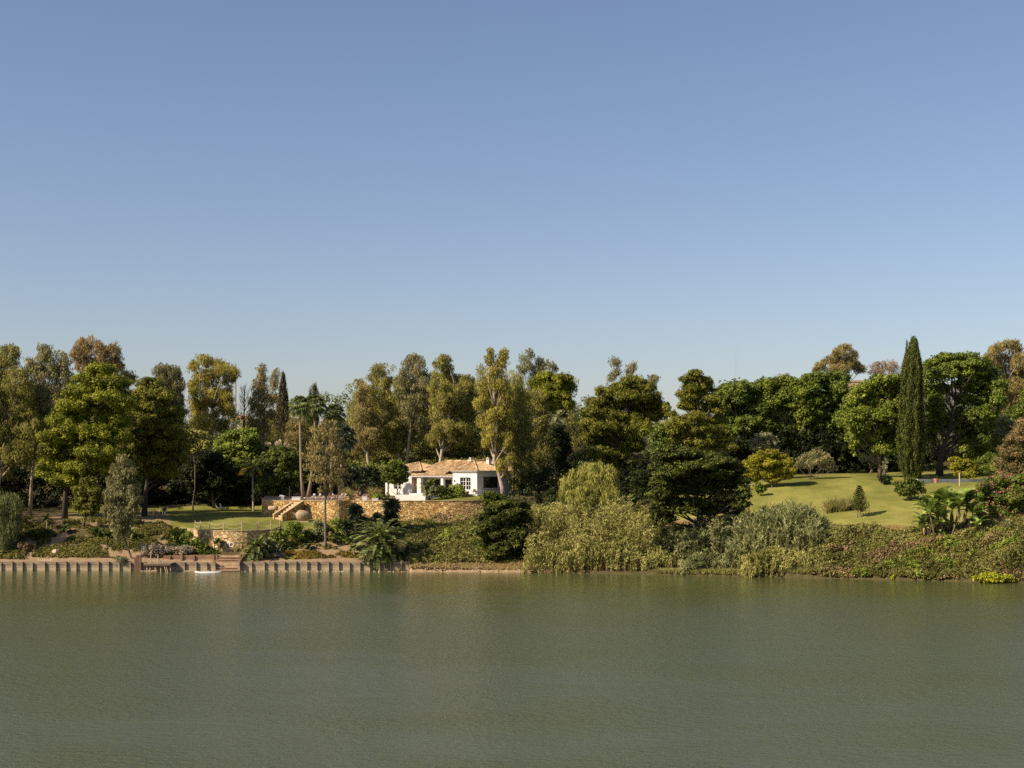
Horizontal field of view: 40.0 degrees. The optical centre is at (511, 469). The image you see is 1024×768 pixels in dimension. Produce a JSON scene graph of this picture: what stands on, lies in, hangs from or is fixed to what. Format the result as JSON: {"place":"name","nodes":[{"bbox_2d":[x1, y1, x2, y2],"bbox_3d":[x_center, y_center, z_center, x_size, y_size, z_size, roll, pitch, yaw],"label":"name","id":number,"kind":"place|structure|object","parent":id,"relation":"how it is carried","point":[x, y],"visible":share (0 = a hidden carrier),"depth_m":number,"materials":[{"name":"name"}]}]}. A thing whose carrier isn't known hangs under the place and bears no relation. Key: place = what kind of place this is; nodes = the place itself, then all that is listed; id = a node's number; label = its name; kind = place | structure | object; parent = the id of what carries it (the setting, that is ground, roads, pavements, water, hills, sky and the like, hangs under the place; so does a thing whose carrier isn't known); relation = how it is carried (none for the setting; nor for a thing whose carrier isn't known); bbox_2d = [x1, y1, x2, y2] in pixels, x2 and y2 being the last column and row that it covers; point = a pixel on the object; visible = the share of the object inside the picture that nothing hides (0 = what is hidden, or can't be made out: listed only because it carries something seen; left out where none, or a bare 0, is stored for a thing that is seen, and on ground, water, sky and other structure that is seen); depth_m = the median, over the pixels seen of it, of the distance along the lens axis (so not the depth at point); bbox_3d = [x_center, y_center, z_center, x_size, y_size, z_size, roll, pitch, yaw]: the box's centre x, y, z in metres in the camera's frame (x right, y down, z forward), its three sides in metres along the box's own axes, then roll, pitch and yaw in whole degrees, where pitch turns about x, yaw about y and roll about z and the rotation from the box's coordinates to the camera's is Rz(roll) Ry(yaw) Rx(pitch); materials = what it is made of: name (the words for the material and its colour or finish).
{"place":"outdoors","nodes":[
{"label":"outdoors","id":0,"kind":"place"},
{"bbox_2d":[0,571,1023,767],"bbox_3d":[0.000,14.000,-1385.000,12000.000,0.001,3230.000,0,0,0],"label":"water","id":1,"kind":"structure","parent":0,"point":[241,669],"depth_m":97.42,"materials":[{"name":"green liquid"}]},
{"bbox_2d":[0,424,1023,582],"bbox_3d":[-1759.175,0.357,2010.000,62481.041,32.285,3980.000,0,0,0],"label":"ground","id":2,"kind":"structure","parent":0,"point":[888,505],"depth_m":209.31,"materials":[{"name":"plant"}]},
{"bbox_2d":[0,491,24,551],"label":"weeping pepper tree","id":3,"kind":"object","parent":2,"relation":"on","point":[11,511],"visible":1,"depth_m":198.19,"materials":[{"name":"green plant"}]},
{"bbox_2d":[0,342,46,483],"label":"gum tree","id":4,"kind":"object","parent":2,"relation":"on","point":[13,429],"visible":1,"depth_m":215.05,"materials":[{"name":"green plant"}]},
{"bbox_2d":[14,341,75,515],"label":"gum tree","id":5,"kind":"object","parent":2,"relation":"on","point":[56,370],"visible":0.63,"depth_m":220.97,"materials":[{"name":"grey plant"}]},
{"bbox_2d":[0,561,146,570],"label":"timber retaining wall","id":6,"kind":"structure","parent":2,"relation":"on","point":[60,566],"depth_m":194.00,"materials":[{"name":"wood"}]},
{"bbox_2d":[33,361,140,519],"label":"pine tree","id":7,"kind":"object","parent":2,"relation":"on","point":[71,426],"visible":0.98,"depth_m":209.70,"materials":[{"name":"green plant"}]},
{"bbox_2d":[70,475,104,526],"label":"young pine","id":8,"kind":"object","parent":2,"relation":"on","point":[84,504],"visible":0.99,"depth_m":205.32,"materials":[{"name":"green plant"}]},
{"bbox_2d":[0,517,177,559],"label":"groundcover","id":9,"kind":"object","parent":2,"relation":"on","point":[146,530],"visible":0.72,"depth_m":201.01,"materials":[{"name":"green plant"}]},
{"bbox_2d":[68,335,139,485],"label":"gum tree","id":10,"kind":"object","parent":2,"relation":"on","point":[100,352],"visible":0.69,"depth_m":248.53,"materials":[{"name":"green plant"}]},
{"bbox_2d":[100,454,143,558],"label":"leaning gum","id":11,"kind":"object","parent":2,"relation":"on","point":[121,512],"visible":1,"depth_m":196.03,"materials":[{"name":"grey plant"}]},
{"bbox_2d":[134,554,174,572],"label":"wooden jetty","id":12,"kind":"object","parent":2,"relation":"on","point":[137,562],"visible":0.84,"depth_m":191.28,"materials":[{"name":"brown wood"}]},
{"bbox_2d":[120,375,192,515],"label":"pine tree","id":13,"kind":"object","parent":2,"relation":"on","point":[160,433],"visible":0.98,"depth_m":219.08,"materials":[{"name":"green plant"}]},
{"bbox_2d":[151,362,186,408],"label":"gum tree","id":14,"kind":"object","parent":2,"relation":"on","point":[171,374],"visible":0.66,"depth_m":254.88,"materials":[{"name":"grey plant"}]},
{"bbox_2d":[166,527,195,546],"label":"bank shrub","id":15,"kind":"object","parent":2,"relation":"on","point":[184,535],"visible":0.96,"depth_m":198.81,"materials":[{"name":"green plant"}]},
{"bbox_2d":[21,514,341,552],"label":"bank groundcover","id":16,"kind":"object","parent":2,"relation":"on","point":[300,543],"visible":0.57,"depth_m":205.50,"materials":[{"name":"green plant"}]},
{"bbox_2d":[162,562,213,570],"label":"timber retaining wall","id":17,"kind":"structure","parent":2,"relation":"on","point":[193,566],"depth_m":194.00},
{"bbox_2d":[0,448,384,509],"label":"shaded undergrowth","id":18,"kind":"object","parent":2,"relation":"on","point":[155,493],"visible":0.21,"depth_m":241.06,"materials":[{"name":"green plant"}]},
{"bbox_2d":[184,428,213,509],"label":"light tree","id":19,"kind":"object","parent":2,"relation":"on","point":[201,441],"visible":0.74,"depth_m":235.09,"materials":[{"name":"green plant"}]},
{"bbox_2d":[175,450,243,507],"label":"garden tree","id":20,"kind":"object","parent":2,"relation":"on","point":[215,475],"visible":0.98,"depth_m":238.64,"materials":[{"name":"green plant"}]},
{"bbox_2d":[185,353,241,451],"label":"gum tree","id":21,"kind":"object","parent":2,"relation":"on","point":[223,405],"visible":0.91,"depth_m":261.71,"materials":[{"name":"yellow plant"}]},
{"bbox_2d":[179,528,279,551],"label":"stone retaining wall","id":22,"kind":"structure","parent":2,"relation":"on","point":[224,536],"depth_m":199.91,"materials":[{"name":"stone"}]},
{"bbox_2d":[210,427,264,502],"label":"tree","id":23,"kind":"object","parent":2,"relation":"on","point":[241,444],"visible":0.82,"depth_m":243.77,"materials":[{"name":"green plant"}]},
{"bbox_2d":[236,533,274,561],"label":"date palm","id":24,"kind":"object","parent":2,"relation":"on","point":[254,553],"visible":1,"depth_m":195.64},
{"bbox_2d":[245,363,280,455],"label":"gum tree","id":25,"kind":"object","parent":2,"relation":"on","point":[257,407],"visible":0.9,"depth_m":267.53,"materials":[{"name":"green plant"}]},
{"bbox_2d":[254,445,307,497],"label":"evergreen tree","id":26,"kind":"object","parent":2,"relation":"on","point":[280,465],"visible":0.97,"depth_m":232.48,"materials":[{"name":"green plant"}]},
{"bbox_2d":[274,371,290,447],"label":"dark cypress","id":27,"kind":"object","parent":2,"relation":"on","point":[282,401],"visible":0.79,"depth_m":261.49,"materials":[{"name":"green plant"}]},
{"bbox_2d":[272,500,303,520],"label":"stone stairway","id":28,"kind":"object","parent":2,"relation":"on","point":[287,512],"visible":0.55,"depth_m":215.68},
{"bbox_2d":[283,417,311,453],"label":"leafy tree","id":29,"kind":"object","parent":2,"relation":"on","point":[292,424],"visible":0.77,"depth_m":254.63,"materials":[{"name":"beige plant"}]},
{"bbox_2d":[288,395,310,499],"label":"fan palm","id":30,"kind":"object","parent":2,"relation":"on","point":[298,409],"visible":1,"depth_m":222.72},
{"bbox_2d":[261,498,350,520],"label":"stone retaining wall","id":31,"kind":"structure","parent":2,"relation":"on","point":[314,508],"depth_m":216.65,"materials":[{"name":"stone"}]},
{"bbox_2d":[302,394,328,496],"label":"fan palm","id":32,"kind":"object","parent":2,"relation":"on","point":[315,410],"visible":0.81,"depth_m":228.60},
{"bbox_2d":[283,549,357,558],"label":"orange groundcover","id":33,"kind":"object","parent":2,"relation":"on","point":[310,554],"visible":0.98,"depth_m":197.51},
{"bbox_2d":[302,419,348,547],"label":"slim gum","id":34,"kind":"object","parent":2,"relation":"on","point":[319,459],"visible":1,"depth_m":200.34,"materials":[{"name":"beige plant"}]},
{"bbox_2d":[240,561,410,570],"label":"timber retaining wall","id":35,"kind":"structure","parent":2,"relation":"on","point":[308,566],"depth_m":194.00,"materials":[{"name":"wood"}]},
{"bbox_2d":[322,403,346,495],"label":"fan palm","id":36,"kind":"object","parent":2,"relation":"on","point":[334,414],"visible":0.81,"depth_m":231.32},
{"bbox_2d":[330,424,358,494],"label":"fan palm","id":37,"kind":"object","parent":2,"relation":"on","point":[348,445],"visible":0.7,"depth_m":235.31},
{"bbox_2d":[337,466,381,496],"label":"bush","id":38,"kind":"object","parent":2,"relation":"on","point":[361,473],"visible":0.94,"depth_m":229.85,"materials":[{"name":"green plant"}]},
{"bbox_2d":[338,502,385,540],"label":"yucca clump","id":39,"kind":"object","parent":2,"relation":"on","point":[356,510],"visible":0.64,"depth_m":202.63,"materials":[{"name":"green plant"}]},
{"bbox_2d":[348,378,384,465],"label":"gum tree","id":40,"kind":"object","parent":2,"relation":"on","point":[367,434],"visible":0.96,"depth_m":260.45,"materials":[{"name":"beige plant"}]},
{"bbox_2d":[348,518,413,570],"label":"date palm","id":41,"kind":"object","parent":2,"relation":"on","point":[381,547],"visible":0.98,"depth_m":194.07,"materials":[{"name":"plant"}]},
{"bbox_2d":[365,362,407,460],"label":"gum tree","id":42,"kind":"object","parent":2,"relation":"on","point":[392,427],"visible":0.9,"depth_m":263.86,"materials":[{"name":"green plant"}]},
{"bbox_2d":[380,496,401,530],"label":"tall yucca","id":43,"kind":"object","parent":2,"relation":"on","point":[390,505],"visible":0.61,"depth_m":206.14,"materials":[{"name":"green plant"}]},
{"bbox_2d":[380,461,410,494],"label":"loquat tree","id":44,"kind":"object","parent":2,"relation":"on","point":[396,472],"visible":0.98,"depth_m":222.83,"materials":[{"name":"green plant"}]},
{"bbox_2d":[394,352,436,462],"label":"gum tree","id":45,"kind":"object","parent":2,"relation":"on","point":[414,386],"visible":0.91,"depth_m":263.34,"materials":[{"name":"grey plant"}]},
{"bbox_2d":[353,500,482,520],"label":"stone retaining wall","id":46,"kind":"structure","parent":2,"relation":"on","point":[413,509],"depth_m":216.02,"materials":[{"name":"stone"}]},
{"bbox_2d":[328,440,527,477],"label":"hill scrub","id":47,"kind":"object","parent":2,"relation":"on","point":[427,457],"visible":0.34,"depth_m":268.92,"materials":[{"name":"green plant"}]},
{"bbox_2d":[373,509,491,563],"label":"bramble bank","id":48,"kind":"structure","parent":2,"relation":"on","point":[458,547],"depth_m":200.60,"materials":[{"name":"green plant"}]},
{"bbox_2d":[424,353,480,461],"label":"gum tree","id":49,"kind":"object","parent":2,"relation":"on","point":[446,401],"visible":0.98,"depth_m":257.48,"materials":[{"name":"green plant"}]},
{"bbox_2d":[381,457,524,497],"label":"white villa","id":50,"kind":"object","parent":2,"relation":"on","point":[479,476],"visible":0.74,"depth_m":227.48,"materials":[{"name":"paint"}]},
{"bbox_2d":[386,503,538,570],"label":"dry grass","id":51,"kind":"structure","parent":2,"relation":"on","point":[476,564],"depth_m":192.90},
{"bbox_2d":[471,346,519,496],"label":"gum tree","id":52,"kind":"object","parent":2,"relation":"on","point":[496,420],"visible":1,"depth_m":219.71,"materials":[{"name":"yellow plant"}]},
{"bbox_2d":[471,497,532,563],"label":"waterside tree","id":53,"kind":"object","parent":2,"relation":"on","point":[500,529],"visible":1,"depth_m":194.69,"materials":[{"name":"green plant"}]},
{"bbox_2d":[0,382,1019,472],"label":"hill wood","id":54,"kind":"object","parent":2,"relation":"on","point":[334,400],"visible":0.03,"depth_m":275.26,"materials":[{"name":"green plant"}]},
{"bbox_2d":[3,363,1022,467],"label":"gum wood","id":55,"kind":"object","parent":2,"relation":"on","point":[572,418],"visible":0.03,"depth_m":274.91,"materials":[{"name":"green plant"}]},
{"bbox_2d":[509,376,540,491],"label":"gum thicket tree","id":56,"kind":"object","parent":2,"relation":"on","point":[518,407],"visible":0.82,"depth_m":224.76,"materials":[{"name":"green plant"}]},
{"bbox_2d":[512,348,558,468],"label":"gum tree","id":57,"kind":"object","parent":2,"relation":"on","point":[526,366],"visible":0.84,"depth_m":261.92,"materials":[{"name":"green plant"}]},
{"bbox_2d":[524,386,552,492],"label":"gum thicket tree","id":58,"kind":"object","parent":2,"relation":"on","point":[541,407],"visible":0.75,"depth_m":232.80,"materials":[{"name":"green plant"}]},
{"bbox_2d":[525,370,579,424],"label":"round pine","id":59,"kind":"object","parent":2,"relation":"on","point":[559,389],"visible":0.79,"depth_m":248.47,"materials":[{"name":"green plant"}]},
{"bbox_2d":[546,422,572,487],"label":"broadleaf tree","id":60,"kind":"object","parent":2,"relation":"on","point":[560,446],"visible":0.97,"depth_m":237.07,"materials":[{"name":"green plant"}]},
{"bbox_2d":[557,460,621,518],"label":"weeping tree","id":61,"kind":"object","parent":2,"relation":"on","point":[591,479],"visible":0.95,"depth_m":206.89,"materials":[{"name":"green plant"}]},
{"bbox_2d":[521,493,667,566],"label":"cane thicket","id":62,"kind":"object","parent":2,"relation":"on","point":[551,523],"visible":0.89,"depth_m":196.38,"materials":[{"name":"green plant"}]},
{"bbox_2d":[520,530,682,573],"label":"cane thicket","id":63,"kind":"object","parent":2,"relation":"on","point":[650,560],"visible":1,"depth_m":190.24,"materials":[{"name":"green plant"}]},
{"bbox_2d":[479,447,729,522],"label":"shaded undergrowth","id":64,"kind":"object","parent":2,"relation":"on","point":[636,476],"visible":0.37,"depth_m":223.66,"materials":[{"name":"green plant"}]},
{"bbox_2d":[574,374,664,493],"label":"pine tree","id":65,"kind":"object","parent":2,"relation":"on","point":[630,405],"visible":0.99,"depth_m":232.23,"materials":[{"name":"green plant"}]},
{"bbox_2d":[606,355,660,393],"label":"gum tree","id":66,"kind":"object","parent":2,"relation":"on","point":[615,374],"visible":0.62,"depth_m":271.84,"materials":[{"name":"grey plant"}]},
{"bbox_2d":[648,423,671,454],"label":"shade tree","id":67,"kind":"object","parent":2,"relation":"on","point":[657,437],"visible":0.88,"depth_m":225.31,"materials":[{"name":"green plant"}]},
{"bbox_2d":[651,518,738,559],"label":"shaded undergrowth","id":68,"kind":"object","parent":2,"relation":"on","point":[659,541],"visible":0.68,"depth_m":192.74,"materials":[{"name":"green plant"}]},
{"bbox_2d":[654,514,737,559],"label":"cane thicket","id":69,"kind":"object","parent":2,"relation":"on","point":[718,523],"visible":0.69,"depth_m":192.80,"materials":[{"name":"green plant"}]},
{"bbox_2d":[644,443,754,534],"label":"spreading tree","id":70,"kind":"object","parent":2,"relation":"on","point":[695,473],"visible":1,"depth_m":195.21,"materials":[{"name":"green plant"}]},
{"bbox_2d":[661,369,739,453],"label":"pine tree","id":71,"kind":"object","parent":2,"relation":"on","point":[694,394],"visible":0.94,"depth_m":225.02,"materials":[{"name":"green plant"}]},
{"bbox_2d":[677,546,752,575],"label":"cane thicket","id":72,"kind":"object","parent":2,"relation":"on","point":[699,560],"visible":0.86,"depth_m":186.63,"materials":[{"name":"green plant"}]},
{"bbox_2d":[711,377,771,461],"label":"green tree","id":73,"kind":"object","parent":2,"relation":"on","point":[745,415],"visible":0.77,"depth_m":248.06,"materials":[{"name":"green plant"}]},
{"bbox_2d":[748,431,779,451],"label":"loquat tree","id":74,"kind":"object","parent":2,"relation":"on","point":[762,440],"visible":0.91,"depth_m":228.08,"materials":[{"name":"green plant"}]},
{"bbox_2d":[742,449,797,487],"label":"golden tree","id":75,"kind":"object","parent":2,"relation":"on","point":[772,466],"visible":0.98,"depth_m":218.12,"materials":[{"name":"yellow plant"}]},
{"bbox_2d":[723,498,830,567],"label":"cane thicket","id":76,"kind":"object","parent":2,"relation":"on","point":[795,521],"visible":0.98,"depth_m":188.37,"materials":[{"name":"green plant"}]},
{"bbox_2d":[753,373,815,452],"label":"green tree","id":77,"kind":"object","parent":2,"relation":"on","point":[783,396],"visible":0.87,"depth_m":249.19,"materials":[{"name":"green plant"}]},
{"bbox_2d":[740,543,832,577],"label":"cane thicket","id":78,"kind":"object","parent":2,"relation":"on","point":[765,559],"visible":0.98,"depth_m":182.95,"materials":[{"name":"green plant"}]},
{"bbox_2d":[794,447,838,479],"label":"fruit tree","id":79,"kind":"object","parent":2,"relation":"on","point":[811,460],"visible":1,"depth_m":225.88,"materials":[{"name":"grey plant"}]},
{"bbox_2d":[798,369,853,452],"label":"green tree","id":80,"kind":"object","parent":2,"relation":"on","point":[834,387],"visible":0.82,"depth_m":250.16,"materials":[{"name":"green plant"}]},
{"bbox_2d":[819,495,854,512],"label":"pampas clump","id":81,"kind":"object","parent":2,"relation":"on","point":[839,505],"visible":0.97,"depth_m":201.50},
{"bbox_2d":[811,342,867,383],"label":"gum tree","id":82,"kind":"object","parent":2,"relation":"on","point":[848,360],"visible":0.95,"depth_m":291.11,"materials":[{"name":"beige plant"}]},
{"bbox_2d":[656,564,1022,580],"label":"waterside grass","id":83,"kind":"structure","parent":2,"relation":"on","point":[737,571],"depth_m":184.40,"materials":[{"name":"plant"}]},
{"bbox_2d":[838,373,904,476],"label":"green tree","id":84,"kind":"object","parent":2,"relation":"on","point":[869,407],"visible":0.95,"depth_m":226.22,"materials":[{"name":"green plant"}]},
{"bbox_2d":[724,424,1020,473],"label":"shaded hedge","id":85,"kind":"object","parent":2,"relation":"on","point":[827,442],"visible":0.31,"depth_m":248.35,"materials":[{"name":"green plant"}]},
{"bbox_2d":[868,358,900,374],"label":"dry tree","id":86,"kind":"object","parent":2,"relation":"on","point":[889,368],"visible":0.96,"depth_m":291.74,"materials":[{"name":"beige plant"}]},
{"bbox_2d":[892,475,926,500],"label":"lawn shrub","id":87,"kind":"object","parent":2,"relation":"on","point":[912,484],"visible":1,"depth_m":204.15,"materials":[{"name":"green plant"}]},
{"bbox_2d":[894,336,927,478],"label":"tall cypress","id":88,"kind":"object","parent":2,"relation":"on","point":[911,422],"visible":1,"depth_m":224.25,"materials":[{"name":"green plant"}]},
{"bbox_2d":[805,513,1023,580],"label":"bramble bank","id":89,"kind":"structure","parent":2,"relation":"on","point":[903,535],"depth_m":181.90,"materials":[{"name":"green plant"}]},
{"bbox_2d":[806,516,1023,580],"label":"olive scrub","id":90,"kind":"object","parent":2,"relation":"on","point":[929,562],"visible":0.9,"depth_m":180.33,"materials":[{"name":"green plant"}]},
{"bbox_2d":[809,515,1023,580],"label":"dry scrub","id":91,"kind":"object","parent":2,"relation":"on","point":[880,551],"visible":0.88,"depth_m":181.83,"materials":[{"name":"plant"}]},
{"bbox_2d":[822,522,1022,578],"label":"bramble shoots","id":92,"kind":"object","parent":2,"relation":"on","point":[1005,541],"visible":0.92,"depth_m":180.15,"materials":[{"name":"green plant"}]},
{"bbox_2d":[906,486,989,536],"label":"banana clump","id":93,"kind":"object","parent":2,"relation":"on","point":[941,497],"visible":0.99,"depth_m":185.20,"materials":[{"name":"green plant"}]},
{"bbox_2d":[947,456,979,478],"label":"tree","id":94,"kind":"object","parent":2,"relation":"on","point":[961,464],"visible":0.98,"depth_m":222.84,"materials":[{"name":"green plant"}]},
{"bbox_2d":[922,350,1011,475],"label":"domed tree","id":95,"kind":"object","parent":2,"relation":"on","point":[974,374],"visible":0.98,"depth_m":231.42,"materials":[{"name":"green plant"}]},
{"bbox_2d":[959,435,1001,459],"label":"hillside bush","id":96,"kind":"object","parent":2,"relation":"on","point":[979,451],"visible":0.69,"depth_m":238.98,"materials":[{"name":"green plant"}]},
{"bbox_2d":[974,452,996,477],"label":"round shrub","id":97,"kind":"object","parent":2,"relation":"on","point":[985,466],"visible":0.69,"depth_m":223.61,"materials":[{"name":"green plant"}]},
{"bbox_2d":[971,571,1014,582],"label":"lime bush","id":98,"kind":"object","parent":2,"relation":"on","point":[990,577],"visible":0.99,"depth_m":173.06,"materials":[{"name":"green plant"}]},
{"bbox_2d":[972,471,1023,518],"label":"flowering shrub","id":99,"kind":"object","parent":2,"relation":"on","point":[992,494],"visible":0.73,"depth_m":188.10,"materials":[{"name":"green plant"}]},
{"bbox_2d":[980,337,1023,414],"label":"gum tree","id":100,"kind":"object","parent":2,"relation":"on","point":[1010,367],"visible":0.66,"depth_m":261.42,"materials":[{"name":"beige plant"}]},
{"bbox_2d":[989,413,1015,443],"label":"olive bush","id":101,"kind":"object","parent":2,"relation":"on","point":[1003,425],"visible":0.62,"depth_m":240.72,"materials":[{"name":"green plant"}]},
{"bbox_2d":[992,417,1023,475],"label":"flowering shrub","id":102,"kind":"object","parent":2,"relation":"on","point":[1011,462],"visible":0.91,"depth_m":192.08,"materials":[{"name":"brown plant"}]},
{"bbox_2d":[0,0,1023,423],"label":"sky","id":103,"kind":"structure","parent":0,"point":[322,192],"materials":[{"name":"blue"}]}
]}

